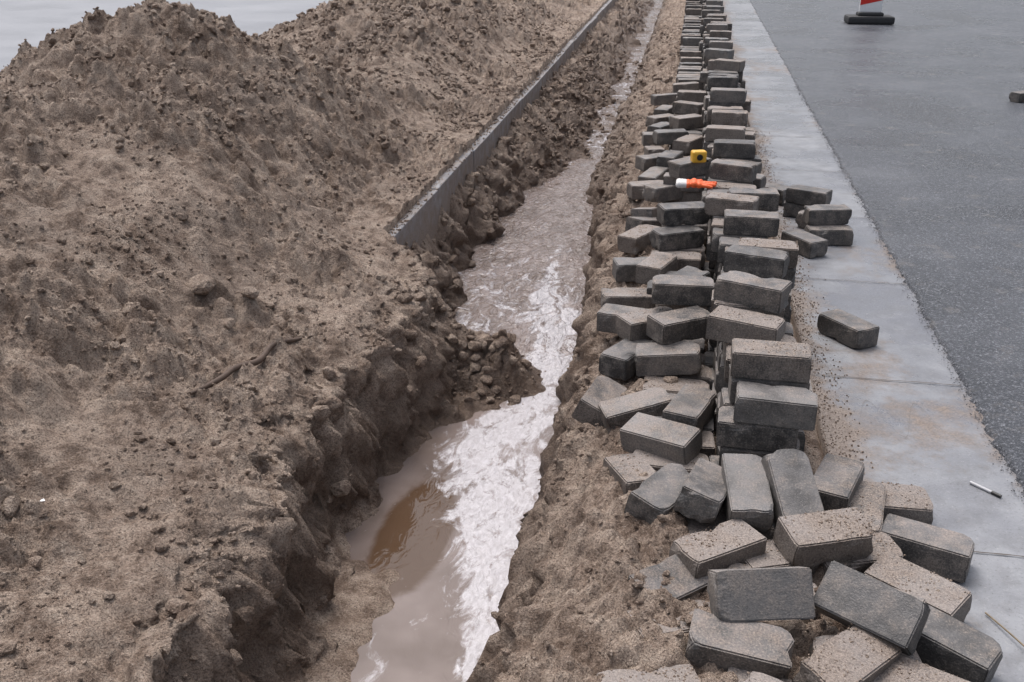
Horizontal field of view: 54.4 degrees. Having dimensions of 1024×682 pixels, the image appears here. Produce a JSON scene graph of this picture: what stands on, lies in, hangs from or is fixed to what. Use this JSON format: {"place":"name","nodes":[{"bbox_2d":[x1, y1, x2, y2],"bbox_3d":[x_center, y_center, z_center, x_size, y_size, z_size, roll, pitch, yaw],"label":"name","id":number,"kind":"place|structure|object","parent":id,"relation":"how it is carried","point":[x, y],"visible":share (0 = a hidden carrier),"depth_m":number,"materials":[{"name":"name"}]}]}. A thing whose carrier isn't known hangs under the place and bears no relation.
{"place":"outdoors","nodes":[
{"label":"outdoors","id":0,"kind":"place"},
{"bbox_2d":[0,0,332,71],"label":"wet street","id":1,"kind":"structure","parent":0,"point":[33,22],"depth_m":15.25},
{"bbox_2d":[0,0,849,681],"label":"ground","id":2,"kind":"structure","parent":0,"point":[44,398],"depth_m":3.48,"materials":[{"name":"soil"}]},
{"bbox_2d":[189,337,302,394],"bbox_3d":[-0.867,0.074,3.344,0.038,0.066,0.599,10,25,21],"label":"wooden stick","id":3,"kind":"object","parent":2,"relation":"on","point":[254,362],"visible":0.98,"depth_m":3.27,"materials":[{"name":"brown wood"}]},
{"bbox_2d":[0,0,688,678],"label":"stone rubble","id":4,"kind":"object","parent":2,"relation":"on","point":[200,284],"visible":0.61,"depth_m":4.24,"materials":[{"name":"stone"}]},
{"bbox_2d":[388,0,617,247],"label":"concrete kerb","id":5,"kind":"structure","parent":2,"relation":"on","point":[420,224],"depth_m":6.51,"materials":[{"name":"grey concrete"}]},
{"bbox_2d":[388,31,582,236],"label":"kerb crumbs","id":6,"kind":"object","parent":5,"relation":"on","point":[470,147],"visible":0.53,"depth_m":6.83,"materials":[{"name":"soil"}]},
{"bbox_2d":[764,182,789,203],"bbox_3d":[1.452,-0.816,5.483,0.108,0.094,0.214,-13,27,-27],"label":"paving brick","id":7,"kind":"object","parent":2,"relation":"on","point":[781,188],"visible":0.34,"depth_m":5.41,"materials":[{"name":"grey concrete"}]},
{"bbox_2d":[572,0,1002,681],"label":"paving brick pile","id":8,"kind":"object","parent":2,"relation":"on","point":[752,402],"visible":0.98,"depth_m":2.64,"materials":[{"name":"grey concrete"}]},
{"bbox_2d":[676,178,716,188],"bbox_3d":[0.854,-0.733,4.606,0.188,0.036,0.119,4,24,9],"label":"work glove","id":9,"kind":"object","parent":8,"relation":"on","point":[689,183],"visible":1,"depth_m":4.57,"materials":[{"name":"orange fabric"}]},
{"bbox_2d":[690,150,708,162],"bbox_3d":[0.945,-0.928,5.007,0.088,0.060,0.056,-3,24,-7],"label":"tape measure","id":10,"kind":"object","parent":8,"relation":"on","point":[698,156],"visible":1,"depth_m":4.99,"materials":[{"name":"yellow plastic"}]},
{"bbox_2d":[609,182,969,681],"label":"paving bricks","id":11,"kind":"object","parent":8,"relation":"on","point":[848,628],"visible":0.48,"depth_m":2.35,"materials":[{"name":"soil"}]},
{"bbox_2d":[722,0,1023,681],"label":"concrete gutter strip","id":12,"kind":"object","parent":2,"relation":"on","point":[919,424],"visible":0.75,"depth_m":3.39,"materials":[{"name":"grey concrete"}]},
{"bbox_2d":[783,201,804,217],"bbox_3d":[1.533,-0.692,5.213,0.210,0.076,0.105,8,25,18],"label":"paving brick","id":13,"kind":"object","parent":12,"relation":"on","point":[791,209],"visible":0.33,"depth_m":5.18,"materials":[{"name":"grey concrete"}]},
{"bbox_2d":[785,185,832,205],"bbox_3d":[1.539,-0.753,5.162,0.210,0.076,0.105,15,28,31],"label":"paving brick","id":14,"kind":"object","parent":13,"relation":"on","point":[804,195],"visible":0.88,"depth_m":5.13,"materials":[{"name":"grey concrete"}]},
{"bbox_2d":[795,210,806,228],"bbox_3d":[1.545,-0.601,5.006,0.210,0.076,0.105,18,30,36],"label":"paving brick","id":15,"kind":"object","parent":12,"relation":"on","point":[801,223],"visible":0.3,"depth_m":5.02,"materials":[{"name":"grey concrete"}]},
{"bbox_2d":[781,229,827,258],"bbox_3d":[1.372,-0.459,4.680,0.105,0.076,0.210,-11,26,-23],"label":"paving brick","id":16,"kind":"object","parent":12,"relation":"on","point":[810,245],"visible":0.82,"depth_m":4.61,"materials":[{"name":"grey concrete"}]},
{"bbox_2d":[755,131,873,475],"bbox_3d":[1.317,-0.331,4.479,0.207,0.007,6.003,4,24,9],"label":"spilled sand grit","id":17,"kind":"object","parent":12,"relation":"on","point":[802,334],"visible":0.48,"depth_m":3.67,"materials":[{"name":"sand"}]},
{"bbox_2d":[804,224,853,244],"bbox_3d":[1.528,-0.513,4.804,0.210,0.076,0.105,1,24,2],"label":"paving brick","id":18,"kind":"object","parent":12,"relation":"on","point":[838,234],"visible":0.73,"depth_m":4.76,"materials":[{"name":"grey concrete"}]},
{"bbox_2d":[801,204,851,224],"bbox_3d":[1.531,-0.615,4.848,0.210,0.076,0.105,-2,24,-4],"label":"paving brick","id":19,"kind":"object","parent":18,"relation":"on","point":[825,214],"visible":1,"depth_m":4.80,"materials":[{"name":"grey concrete"}]},
{"bbox_2d":[817,309,879,348],"bbox_3d":[1.256,-0.045,3.731,0.105,0.076,0.210,-12,26,-26],"label":"paving brick","id":20,"kind":"object","parent":12,"relation":"on","point":[847,329],"visible":1,"depth_m":3.68,"materials":[{"name":"grey concrete"}]},
{"bbox_2d":[794,86,1023,503],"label":"asphalt crumbs","id":21,"kind":"object","parent":12,"relation":"on","point":[921,318],"visible":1,"depth_m":3.87,"materials":[{"name":"grey asphalt"}]},
{"bbox_2d":[969,481,1001,497],"bbox_3d":[1.315,0.412,2.765,0.010,0.010,0.092,-16,28,-32],"label":"marker pen","id":22,"kind":"object","parent":12,"relation":"on","point":[986,489],"visible":1,"depth_m":2.76,"materials":[{"name":"white plastic"}]},
{"bbox_2d":[985,612,1023,646],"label":"dry reed stalk","id":23,"kind":"object","parent":12,"relation":"on","point":[1006,630],"visible":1,"depth_m":2.22,"materials":[{"name":"beige plant"}]},
{"bbox_2d":[345,0,662,681],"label":"trench water","id":24,"kind":"structure","parent":0,"point":[439,530],"depth_m":3.72,"materials":[{"name":"liquid"}]},
{"bbox_2d":[749,0,1023,488],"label":"asphalt road","id":25,"kind":"structure","parent":0,"point":[918,116],"depth_m":6.67,"materials":[{"name":"grey asphalt"}]},
{"bbox_2d":[844,0,894,23],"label":"traffic beacon board","id":26,"kind":"object","parent":25,"relation":"on","point":[869,12],"visible":1,"depth_m":13.62,"materials":[{"name":"plastic"}]},
{"bbox_2d":[1009,90,1023,102],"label":"paving brick","id":27,"kind":"object","parent":25,"relation":"on","point":[1016,96],"visible":1,"depth_m":8.18,"materials":[{"name":"grey concrete"}]}
]}

